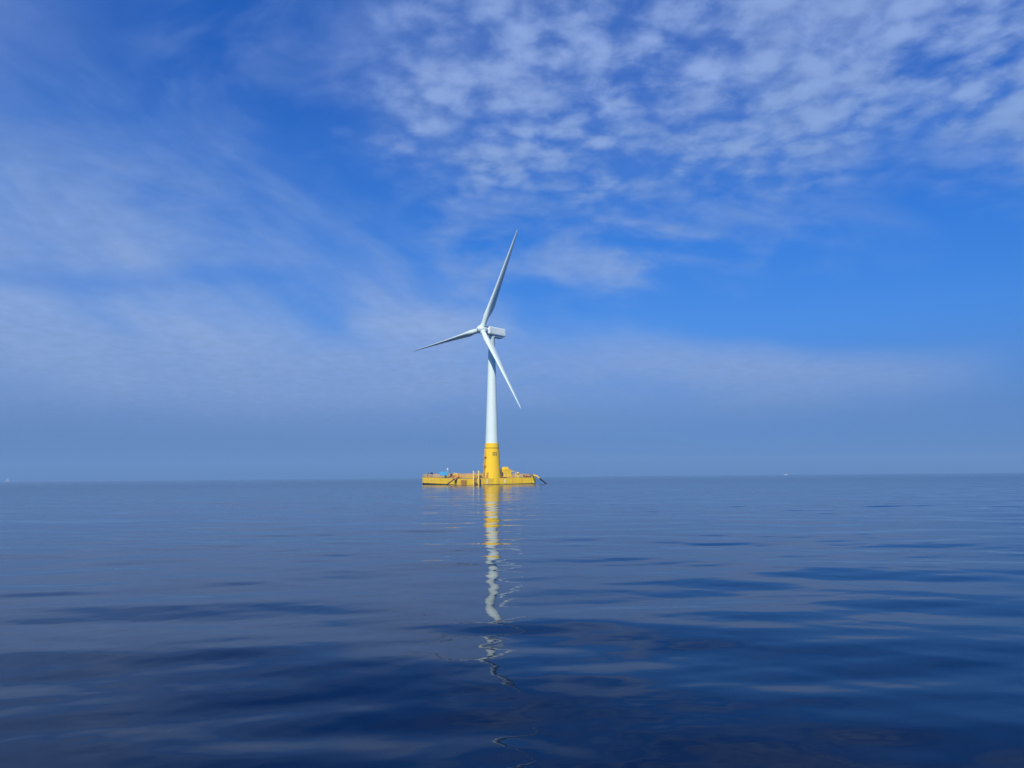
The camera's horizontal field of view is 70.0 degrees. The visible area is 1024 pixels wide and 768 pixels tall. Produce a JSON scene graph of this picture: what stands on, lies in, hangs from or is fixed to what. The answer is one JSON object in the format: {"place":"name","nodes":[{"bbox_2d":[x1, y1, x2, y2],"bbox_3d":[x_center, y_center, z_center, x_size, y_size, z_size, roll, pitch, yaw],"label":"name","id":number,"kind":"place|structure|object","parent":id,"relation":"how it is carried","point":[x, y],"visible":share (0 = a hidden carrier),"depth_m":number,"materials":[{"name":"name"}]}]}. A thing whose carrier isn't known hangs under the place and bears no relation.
{"place":"outdoors","nodes":[
{"label":"outdoors","id":0,"kind":"place"},
{"bbox_2d":[0,472,1023,767],"bbox_3d":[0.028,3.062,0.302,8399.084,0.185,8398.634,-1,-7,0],"label":"water","id":1,"kind":"structure","parent":0,"point":[826,620],"depth_m":15.01,"materials":[{"name":"blue liquid"}]},
{"bbox_2d":[422,471,538,484],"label":"floating platform","id":2,"kind":"structure","parent":1,"relation":"on","point":[467,479],"depth_m":279.29,"materials":[{"name":"yellow paint"}]},
{"bbox_2d":[440,472,447,477],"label":"blue container","id":3,"kind":"object","parent":2,"relation":"on","point":[443,473],"visible":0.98,"depth_m":284.92,"materials":[{"name":"metal"}]},
{"bbox_2d":[412,229,520,483],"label":"wind turbine","id":4,"kind":"object","parent":2,"relation":"on","point":[491,467],"visible":0.99,"depth_m":278.14,"materials":[{"name":"white metal"}]},
{"bbox_2d":[500,467,510,477],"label":"equipment cabin","id":5,"kind":"object","parent":2,"relation":"on","point":[506,471],"visible":0.94,"depth_m":280.82,"materials":[{"name":"yellow metal"}]},
{"bbox_2d":[0,0,1023,481],"label":"sky","id":6,"kind":"structure","parent":0,"point":[754,237],"materials":[{"name":"blue"}]}
]}

